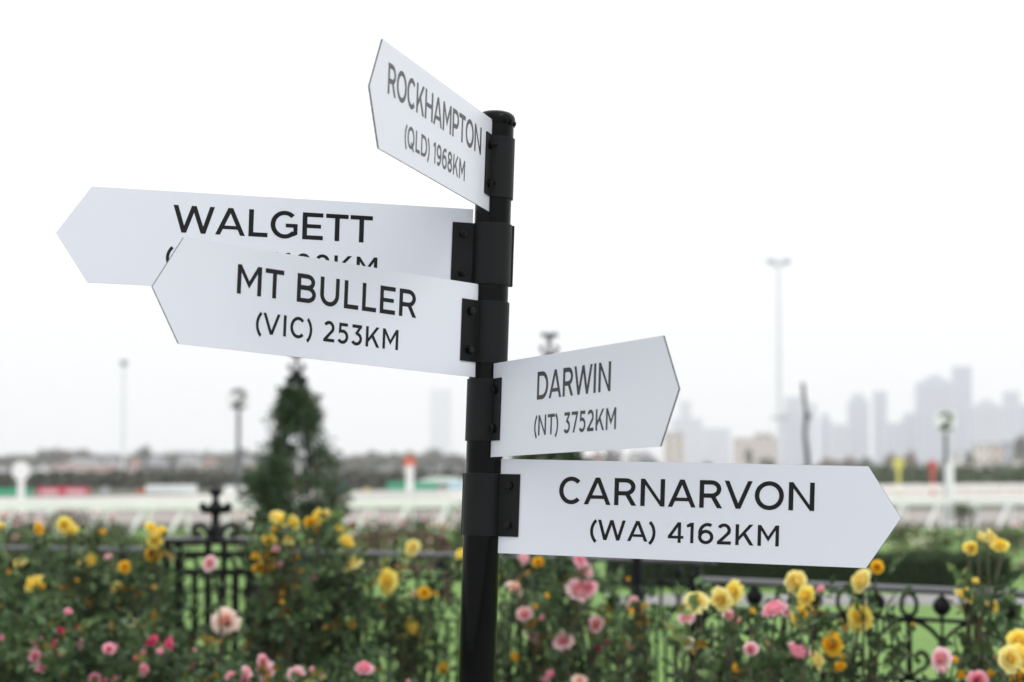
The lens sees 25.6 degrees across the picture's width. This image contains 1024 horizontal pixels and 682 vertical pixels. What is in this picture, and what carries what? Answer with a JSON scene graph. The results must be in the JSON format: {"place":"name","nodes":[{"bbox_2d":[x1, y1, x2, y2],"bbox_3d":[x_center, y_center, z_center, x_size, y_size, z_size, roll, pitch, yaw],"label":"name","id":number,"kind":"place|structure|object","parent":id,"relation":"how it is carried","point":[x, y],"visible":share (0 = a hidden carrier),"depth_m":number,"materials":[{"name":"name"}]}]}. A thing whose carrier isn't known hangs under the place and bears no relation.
{"place":"outdoors","nodes":[
{"label":"outdoors","id":0,"kind":"place"},
{"bbox_2d":[46,464,85,472],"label":"house","id":1,"kind":"structure","parent":0,"point":[71,468],"depth_m":639.27,"materials":[{"name":"brown tile"}]},
{"bbox_2d":[64,458,102,467],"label":"house","id":2,"kind":"structure","parent":0,"point":[88,462],"depth_m":690.05,"materials":[{"name":"grey"}]},
{"bbox_2d":[145,457,168,469],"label":"house","id":3,"kind":"structure","parent":0,"point":[156,461],"depth_m":679.21,"materials":[{"name":"grey"}]},
{"bbox_2d":[177,453,202,470],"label":"house","id":4,"kind":"structure","parent":0,"point":[192,458],"depth_m":698.99,"materials":[{"name":"grey"}]},
{"bbox_2d":[161,488,262,681],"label":"fence pier","id":5,"kind":"structure","parent":0,"point":[215,532],"depth_m":16.31,"materials":[{"name":"black metal"}]},
{"bbox_2d":[350,531,450,602],"bbox_3d":[-1.410,2.815,28.066,1.260,0.889,0.560,0,-3,-6],"label":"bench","id":6,"kind":"object","parent":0,"point":[443,544],"visible":0.45,"depth_m":28.28,"materials":[{"name":"black metal"}]},
{"bbox_2d":[417,477,462,492],"bbox_3d":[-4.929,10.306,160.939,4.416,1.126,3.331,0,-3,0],"label":"house","id":7,"kind":"structure","parent":0,"point":[442,483],"depth_m":159.76,"materials":[{"name":"grey"}]},
{"bbox_2d":[430,388,450,470],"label":"tower","id":8,"kind":"structure","parent":0,"point":[440,418],"depth_m":5597.73,"materials":[{"name":"grey glass"}]},
{"bbox_2d":[0,510,1023,522],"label":"racetrack","id":9,"kind":"structure","parent":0,"point":[984,516],"depth_m":79.56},
{"bbox_2d":[12,462,29,516],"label":"track marker","id":10,"kind":"object","parent":9,"relation":"on","point":[20,471],"visible":0.92,"depth_m":78.83,"materials":[{"name":"white"}]},
{"bbox_2d":[0,470,1023,529],"bbox_3d":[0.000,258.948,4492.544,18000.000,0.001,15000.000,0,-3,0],"label":"ground","id":11,"kind":"structure","parent":0,"point":[113,492],"depth_m":93.84,"materials":[{"name":"green plant"}]},
{"bbox_2d":[0,488,31,496],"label":"hoarding","id":12,"kind":"object","parent":11,"relation":"on","point":[12,492],"visible":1,"depth_m":138.64,"materials":[{"name":"green"}]},
{"bbox_2d":[34,446,67,468],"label":"tree","id":13,"kind":"object","parent":11,"relation":"on","point":[51,457],"visible":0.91,"depth_m":777.79,"materials":[{"name":"green plant"}]},
{"bbox_2d":[38,487,88,496],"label":"hoarding","id":14,"kind":"object","parent":11,"relation":"on","point":[63,491],"visible":1,"depth_m":138.63,"materials":[{"name":"red"}]},
{"bbox_2d":[60,447,91,461],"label":"tree","id":15,"kind":"object","parent":11,"relation":"on","point":[70,455],"visible":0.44,"depth_m":761.66,"materials":[{"name":"green plant"}]},
{"bbox_2d":[120,361,127,471],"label":"floodlight mast","id":16,"kind":"object","parent":11,"relation":"on","point":[123,363],"visible":0.91,"depth_m":419.68,"materials":[{"name":"silver metal"}]},
{"bbox_2d":[135,444,153,468],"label":"tree","id":17,"kind":"object","parent":11,"relation":"on","point":[144,455],"visible":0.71,"depth_m":767.72,"materials":[{"name":"green plant"}]},
{"bbox_2d":[146,485,196,494],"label":"hoarding","id":18,"kind":"object","parent":11,"relation":"on","point":[150,489],"visible":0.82,"depth_m":138.64,"materials":[{"name":"white"}]},
{"bbox_2d":[215,450,242,470],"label":"tree","id":19,"kind":"object","parent":11,"relation":"on","point":[229,460],"visible":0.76,"depth_m":772.67,"materials":[{"name":"green plant"}]},
{"bbox_2d":[0,456,465,488],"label":"treeline","id":20,"kind":"object","parent":11,"relation":"on","point":[221,478],"visible":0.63,"depth_m":194.38,"materials":[{"name":"green plant"}]},
{"bbox_2d":[226,387,250,493],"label":"lamp post","id":21,"kind":"object","parent":11,"relation":"on","point":[238,399],"visible":0.98,"depth_m":94.97,"materials":[{"name":"grey"}]},
{"bbox_2d":[387,482,436,493],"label":"hoarding","id":22,"kind":"object","parent":11,"relation":"on","point":[391,486],"visible":0.74,"depth_m":155.62,"materials":[{"name":"green"}]},
{"bbox_2d":[398,450,430,472],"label":"tree","id":23,"kind":"object","parent":11,"relation":"on","point":[419,459],"visible":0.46,"depth_m":783.40,"materials":[{"name":"green plant"}]},
{"bbox_2d":[432,451,465,468],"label":"tree","id":24,"kind":"object","parent":11,"relation":"on","point":[447,459],"visible":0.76,"depth_m":765.52,"materials":[{"name":"green plant"}]},
{"bbox_2d":[767,258,790,463],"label":"floodlight mast","id":25,"kind":"object","parent":11,"relation":"on","point":[779,417],"visible":0.93,"depth_m":330.13,"materials":[{"name":"silver metal"}]},
{"bbox_2d":[801,383,810,464],"bbox_3d":[8.383,3.245,63.894,0.291,4.128,0.205,-3,-4,42],"label":"crooked pole","id":26,"kind":"object","parent":11,"relation":"on","point":[807,415],"visible":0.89,"depth_m":63.91,"materials":[{"name":"grey"}]},
{"bbox_2d":[705,460,1023,490],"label":"treeline","id":27,"kind":"object","parent":11,"relation":"on","point":[885,474],"visible":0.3,"depth_m":183.24,"materials":[{"name":"green plant"}]},
{"bbox_2d":[934,410,956,522],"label":"lamp post","id":28,"kind":"object","parent":11,"relation":"on","point":[945,421],"visible":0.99,"depth_m":65.94,"materials":[{"name":"grey"}]},
{"bbox_2d":[944,463,954,526],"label":"white post","id":29,"kind":"object","parent":11,"relation":"on","point":[949,479],"visible":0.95,"depth_m":65.35,"materials":[{"name":"white"}]},
{"bbox_2d":[1012,433,1023,465],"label":"tree","id":30,"kind":"object","parent":11,"relation":"on","point":[1018,450],"visible":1,"depth_m":698.79,"materials":[{"name":"grey"}]},
{"bbox_2d":[0,490,1023,501],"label":"sand track","id":31,"kind":"structure","parent":0,"point":[940,494],"depth_m":150.63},
{"bbox_2d":[404,456,415,489],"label":"track marker","id":32,"kind":"object","parent":31,"relation":"on","point":[409,462],"visible":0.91,"depth_m":109.74,"materials":[{"name":"white"}]},
{"bbox_2d":[0,484,1023,518],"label":"running rail","id":33,"kind":"object","parent":31,"relation":"on","point":[400,494],"visible":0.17,"depth_m":101.56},
{"bbox_2d":[893,457,904,493],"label":"track marker","id":34,"kind":"object","parent":31,"relation":"on","point":[898,463],"visible":0.97,"depth_m":151.73,"materials":[{"name":"yellow"}]},
{"bbox_2d":[0,0,1023,469],"label":"sky","id":35,"kind":"structure","parent":0,"point":[666,150],"materials":[{"name":"white"}]},
{"bbox_2d":[1,529,1023,681],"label":"lawn","id":36,"kind":"structure","parent":0,"point":[924,639],"depth_m":25.83,"materials":[{"name":"green plant"}]},
{"bbox_2d":[0,511,54,563],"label":"garden shrub","id":37,"kind":"object","parent":36,"relation":"on","point":[16,524],"visible":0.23,"depth_m":37.89,"materials":[{"name":"green plant"}]},
{"bbox_2d":[0,513,72,575],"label":"garden shrub","id":38,"kind":"object","parent":36,"relation":"on","point":[17,540],"visible":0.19,"depth_m":32.86,"materials":[{"name":"green plant"}]},
{"bbox_2d":[23,517,83,582],"bbox_3d":[-6.088,2.853,29.863,0.916,1.036,0.721,-1,-3,17],"label":"garden shrub","id":39,"kind":"object","parent":36,"relation":"on","point":[43,537],"visible":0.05,"depth_m":29.86,"materials":[{"name":"green plant"}]},
{"bbox_2d":[41,507,100,534],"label":"garden shrub","id":40,"kind":"object","parent":36,"relation":"on","point":[73,513],"visible":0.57,"depth_m":54.74,"materials":[{"name":"green plant"}]},
{"bbox_2d":[35,522,116,585],"bbox_3d":[-5.361,2.740,27.888,1.084,1.035,0.834,1,-3,-13],"label":"garden shrub","id":41,"kind":"object","parent":36,"relation":"on","point":[91,536],"visible":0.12,"depth_m":27.80,"materials":[{"name":"green plant"}]},
{"bbox_2d":[0,546,176,663],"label":"iron fence","id":42,"kind":"object","parent":36,"relation":"on","point":[123,555],"visible":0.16,"depth_m":16.87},
{"bbox_2d":[70,510,137,564],"bbox_3d":[-6.519,3.201,35.862,1.185,1.026,0.911,-1,-3,14],"label":"garden shrub","id":43,"kind":"object","parent":36,"relation":"on","point":[111,515],"visible":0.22,"depth_m":35.76,"materials":[{"name":"green plant"}]},
{"bbox_2d":[98,519,159,575],"bbox_3d":[-5.790,3.137,33.853,1.160,0.923,0.914,-2,-4,25],"label":"garden shrub","id":44,"kind":"object","parent":36,"relation":"on","point":[137,544],"visible":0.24,"depth_m":33.80,"materials":[{"name":"green plant"}]},
{"bbox_2d":[167,523,204,550],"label":"garden shrub","id":45,"kind":"object","parent":36,"relation":"on","point":[185,535],"visible":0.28,"depth_m":44.82,"materials":[{"name":"green plant"}]},
{"bbox_2d":[226,514,256,560],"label":"garden shrub","id":46,"kind":"object","parent":36,"relation":"on","point":[242,530],"visible":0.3,"depth_m":39.80,"materials":[{"name":"green plant"}]},
{"bbox_2d":[236,357,355,588],"bbox_3d":[-2.877,1.755,29.929,1.575,3.222,1.489,1,-3,-17],"label":"conifer tree","id":47,"kind":"object","parent":36,"relation":"on","point":[294,409],"visible":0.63,"depth_m":29.75,"materials":[{"name":"green plant"}]},
{"bbox_2d":[345,513,406,564],"bbox_3d":[-2.294,3.359,37.864,1.104,0.937,0.848,0,-3,-1],"label":"garden shrub","id":48,"kind":"object","parent":36,"relation":"on","point":[370,530],"visible":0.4,"depth_m":37.77,"materials":[{"name":"green plant"}]},
{"bbox_2d":[389,512,445,551],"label":"garden shrub","id":49,"kind":"object","parent":36,"relation":"on","point":[418,524],"visible":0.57,"depth_m":41.78,"materials":[{"name":"green plant"}]},
{"bbox_2d":[420,521,459,582],"bbox_3d":[-1.079,3.084,32.865,0.652,0.916,0.513,-2,-4,28],"label":"garden shrub","id":50,"kind":"object","parent":36,"relation":"on","point":[450,544],"visible":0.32,"depth_m":32.83,"materials":[{"name":"green plant"}]},
{"bbox_2d":[437,501,462,572],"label":"garden shrub","id":51,"kind":"object","parent":36,"relation":"on","point":[457,532],"visible":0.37,"depth_m":33.87,"materials":[{"name":"green plant"}]},
{"bbox_2d":[273,549,644,681],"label":"iron fence","id":52,"kind":"object","parent":36,"relation":"on","point":[638,571],"visible":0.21,"depth_m":15.61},
{"bbox_2d":[641,559,716,681],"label":"iron fence","id":53,"kind":"object","parent":52,"relation":"attached to","point":[678,573],"visible":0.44,"depth_m":14.78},
{"bbox_2d":[0,497,1023,535],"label":"running rail","id":54,"kind":"object","parent":36,"relation":"on","point":[182,506],"visible":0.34,"depth_m":59.65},
{"bbox_2d":[501,332,604,606],"bbox_3d":[0.468,1.546,26.988,1.465,3.302,1.557,1,-3,-17],"label":"tree","id":55,"kind":"object","parent":36,"relation":"on","point":[567,455],"visible":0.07,"depth_m":26.82,"materials":[{"name":"green plant"}]},
{"bbox_2d":[605,550,1013,587],"bbox_3d":[4.169,3.296,32.456,5.698,0.515,2.285,0,-3,0],"label":"box hedge","id":56,"kind":"object","parent":36,"relation":"on","point":[923,568],"visible":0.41,"depth_m":31.39,"materials":[{"name":"green"}]},
{"bbox_2d":[689,562,1023,681],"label":"iron fence","id":57,"kind":"object","parent":36,"relation":"on","point":[941,606],"visible":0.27,"depth_m":11.31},
{"bbox_2d":[884,519,930,549],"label":"garden shrub","id":58,"kind":"object","parent":36,"relation":"on","point":[899,533],"visible":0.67,"depth_m":45.69,"materials":[{"name":"green plant"}]},
{"bbox_2d":[888,535,940,552],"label":"garden shrub","id":59,"kind":"object","parent":36,"relation":"on","point":[924,546],"visible":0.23,"depth_m":35.88,"materials":[{"name":"green plant"}]},
{"bbox_2d":[907,526,968,552],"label":"garden shrub","id":60,"kind":"object","parent":36,"relation":"on","point":[944,543],"visible":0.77,"depth_m":39.77,"materials":[{"name":"green plant"}]},
{"bbox_2d":[945,498,978,552],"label":"standard rose","id":61,"kind":"object","parent":36,"relation":"on","point":[962,511],"visible":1,"depth_m":35.85,"materials":[{"name":"green plant"}]},
{"bbox_2d":[960,530,1022,558],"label":"garden shrub","id":62,"kind":"object","parent":36,"relation":"on","point":[981,545],"visible":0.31,"depth_m":38.79,"materials":[{"name":"green plant"}]},
{"bbox_2d":[995,522,1023,554],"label":"garden shrub","id":63,"kind":"object","parent":36,"relation":"on","point":[1019,537],"visible":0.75,"depth_m":43.75,"materials":[{"name":"green plant"}]},
{"bbox_2d":[623,451,656,461],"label":"house","id":64,"kind":"structure","parent":0,"point":[632,456],"depth_m":740.16,"materials":[{"name":"grey"}]},
{"bbox_2d":[663,433,683,462],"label":"house","id":65,"kind":"structure","parent":0,"point":[673,443],"depth_m":1098.80,"materials":[{"name":"grey"}]},
{"bbox_2d":[679,401,690,417],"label":"tower","id":66,"kind":"structure","parent":0,"point":[684,409],"depth_m":3799.59,"materials":[{"name":"concrete"}]},
{"bbox_2d":[672,418,702,462],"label":"tower","id":67,"kind":"structure","parent":0,"point":[691,429],"depth_m":3397.34,"materials":[{"name":"concrete"}]},
{"bbox_2d":[703,428,730,462],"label":"tower","id":68,"kind":"structure","parent":0,"point":[716,445],"depth_m":3296.64,"materials":[{"name":"concrete"}]},
{"bbox_2d":[732,438,777,463],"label":"house","id":69,"kind":"structure","parent":0,"point":[762,447],"depth_m":1248.61,"materials":[{"name":"grey"}]},
{"bbox_2d":[784,397,801,412],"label":"tower","id":70,"kind":"structure","parent":0,"point":[792,404],"depth_m":3100.03,"materials":[{"name":"concrete"}]},
{"bbox_2d":[782,413,804,464],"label":"tower","id":71,"kind":"structure","parent":0,"point":[792,442],"depth_m":2897.41,"materials":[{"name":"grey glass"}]},
{"bbox_2d":[808,403,816,464],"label":"tower","id":72,"kind":"structure","parent":0,"point":[812,435],"depth_m":3297.73,"materials":[{"name":"concrete"}]},
{"bbox_2d":[604,595,1023,604],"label":"path","id":73,"kind":"structure","parent":0,"point":[845,599],"depth_m":28.55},
{"bbox_2d":[819,413,831,462],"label":"tower","id":74,"kind":"structure","parent":0,"point":[825,436],"depth_m":2997.63,"materials":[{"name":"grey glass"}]},
{"bbox_2d":[832,424,849,462],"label":"tower","id":75,"kind":"structure","parent":0,"point":[840,442],"depth_m":2897.34,"materials":[{"name":"concrete"}]},
{"bbox_2d":[847,394,869,463],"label":"tower","id":76,"kind":"structure","parent":0,"point":[858,413],"depth_m":2998.37,"materials":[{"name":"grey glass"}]},
{"bbox_2d":[873,391,886,465],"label":"tower","id":77,"kind":"structure","parent":0,"point":[879,421],"depth_m":3098.81,"materials":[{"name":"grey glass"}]},
{"bbox_2d":[886,423,903,468],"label":"tower","id":78,"kind":"structure","parent":0,"point":[894,439],"depth_m":2797.72,"materials":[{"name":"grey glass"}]},
{"bbox_2d":[900,413,914,465],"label":"tower","id":79,"kind":"structure","parent":0,"point":[908,421],"depth_m":2947.94,"materials":[{"name":"concrete"}]},
{"bbox_2d":[914,374,952,467],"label":"tower","id":80,"kind":"structure","parent":0,"point":[933,395],"depth_m":2899.66,"materials":[{"name":"grey glass"}]},
{"bbox_2d":[948,453,971,466],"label":"house","id":81,"kind":"structure","parent":0,"point":[957,458],"depth_m":758.96,"materials":[{"name":"grey"}]},
{"bbox_2d":[951,366,971,452],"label":"tower","id":82,"kind":"structure","parent":0,"point":[961,378],"depth_m":3000.22,"materials":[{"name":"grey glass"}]},
{"bbox_2d":[972,444,987,463],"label":"house","id":83,"kind":"structure","parent":0,"point":[980,452],"depth_m":779.03,"materials":[{"name":"grey"}]},
{"bbox_2d":[968,399,1003,463],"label":"tower","id":84,"kind":"structure","parent":0,"point":[985,421],"depth_m":2848.91,"materials":[{"name":"concrete"}]},
{"bbox_2d":[987,444,1004,465],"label":"house","id":85,"kind":"structure","parent":0,"point":[995,453],"depth_m":789.03,"materials":[{"name":"grey"}]},
{"bbox_2d":[1002,442,1013,465],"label":"house","id":86,"kind":"structure","parent":0,"point":[1007,451],"depth_m":799.05,"materials":[{"name":"grey"}]},
{"bbox_2d":[1002,391,1018,441],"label":"tower","id":87,"kind":"structure","parent":0,"point":[1010,401],"depth_m":3049.37,"materials":[{"name":"concrete"}]},
{"label":"forecourt","id":88,"kind":"structure","parent":0,"visible":0},
{"bbox_2d":[56,39,900,681],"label":"signpost","id":89,"kind":"object","parent":88,"relation":"on","point":[410,287],"visible":1,"depth_m":4.63,"materials":[{"name":"black"}]},
{"label":"garden bed","id":90,"kind":"structure","parent":0,"visible":0},
{"bbox_2d":[0,521,89,681],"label":"rose bush","id":91,"kind":"object","parent":90,"relation":"on","point":[24,564],"visible":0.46,"depth_m":12.25,"materials":[{"name":"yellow plant"}]},
{"bbox_2d":[0,575,117,681],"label":"rose bush","id":92,"kind":"object","parent":90,"relation":"on","point":[14,643],"visible":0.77,"depth_m":10.32,"materials":[{"name":"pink plant"}]},
{"bbox_2d":[36,516,146,670],"bbox_3d":[-2.444,1.694,12.876,0.923,1.397,1.150,0,-3,0],"label":"rose bush","id":93,"kind":"object","parent":90,"relation":"on","point":[75,575],"visible":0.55,"depth_m":12.65,"materials":[{"name":"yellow plant"}]},
{"bbox_2d":[24,606,203,681],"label":"rose bush","id":94,"kind":"object","parent":90,"relation":"on","point":[154,663],"visible":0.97,"depth_m":10.10,"materials":[{"name":"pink plant"}]},
{"bbox_2d":[93,522,197,681],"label":"rose bush","id":95,"kind":"object","parent":90,"relation":"on","point":[155,551],"visible":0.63,"depth_m":12.54,"materials":[{"name":"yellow plant"}]},
{"bbox_2d":[172,555,244,681],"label":"rose bush","id":96,"kind":"object","parent":90,"relation":"on","point":[224,620],"visible":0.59,"depth_m":11.28,"materials":[{"name":"green plant"}]},
{"bbox_2d":[193,645,327,681],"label":"rose bush","id":97,"kind":"object","parent":90,"relation":"on","point":[266,671],"visible":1,"depth_m":9.82,"materials":[{"name":"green plant"}]},
{"bbox_2d":[225,507,347,681],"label":"rose bush","id":98,"kind":"object","parent":90,"relation":"on","point":[273,622],"visible":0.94,"depth_m":12.10,"materials":[{"name":"green plant"}]},
{"bbox_2d":[279,502,403,681],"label":"rose bush","id":99,"kind":"object","parent":90,"relation":"on","point":[352,564],"visible":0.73,"depth_m":12.53,"materials":[{"name":"green plant"}]},
{"bbox_2d":[310,630,417,681],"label":"rose bush","id":100,"kind":"object","parent":90,"relation":"on","point":[363,668],"visible":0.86,"depth_m":10.31,"materials":[{"name":"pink plant"}]},
{"bbox_2d":[355,539,462,681],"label":"rose bush","id":101,"kind":"object","parent":90,"relation":"on","point":[406,628],"visible":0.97,"depth_m":12.61,"materials":[{"name":"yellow plant"}]},
{"bbox_2d":[495,553,577,681],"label":"rose bush","id":102,"kind":"object","parent":90,"relation":"on","point":[531,648],"visible":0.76,"depth_m":11.60,"materials":[{"name":"green plant"}]},
{"bbox_2d":[525,555,648,681],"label":"rose bush","id":103,"kind":"object","parent":90,"relation":"on","point":[582,589],"visible":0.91,"depth_m":11.52,"materials":[{"name":"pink plant"}]},
{"bbox_2d":[596,577,664,681],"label":"rose bush","id":104,"kind":"object","parent":90,"relation":"on","point":[641,642],"visible":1,"depth_m":11.12,"materials":[{"name":"green plant"}]},
{"bbox_2d":[661,575,756,681],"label":"rose bush","id":105,"kind":"object","parent":90,"relation":"on","point":[683,619],"visible":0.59,"depth_m":9.47,"materials":[{"name":"green plant"}]},
{"bbox_2d":[662,579,797,681],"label":"rose bush","id":106,"kind":"object","parent":90,"relation":"on","point":[732,593],"visible":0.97,"depth_m":8.90,"materials":[{"name":"green plant"}]},
{"bbox_2d":[697,570,864,681],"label":"rose bush","id":107,"kind":"object","parent":90,"relation":"on","point":[795,582],"visible":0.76,"depth_m":9.08,"materials":[{"name":"green plant"}]},
{"bbox_2d":[737,585,856,681],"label":"rose bush","id":108,"kind":"object","parent":90,"relation":"on","point":[797,649],"visible":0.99,"depth_m":8.71,"materials":[{"name":"green plant"}]},
{"bbox_2d":[810,552,915,681],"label":"rose bush","id":109,"kind":"object","parent":90,"relation":"on","point":[859,614],"visible":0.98,"depth_m":9.26,"materials":[{"name":"green plant"}]},
{"bbox_2d":[922,629,988,681],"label":"rose bush","id":110,"kind":"object","parent":90,"relation":"on","point":[941,658],"visible":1,"depth_m":8.55,"materials":[{"name":"pink plant"}]},
{"bbox_2d":[924,529,1023,681],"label":"rose bush","id":111,"kind":"object","parent":90,"relation":"on","point":[981,648],"visible":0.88,"depth_m":9.17,"materials":[{"name":"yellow plant"}]},
{"bbox_2d":[982,625,1023,681],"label":"rose bush","id":112,"kind":"object","parent":90,"relation":"on","point":[1010,658],"visible":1,"depth_m":8.43,"materials":[{"name":"yellow plant"}]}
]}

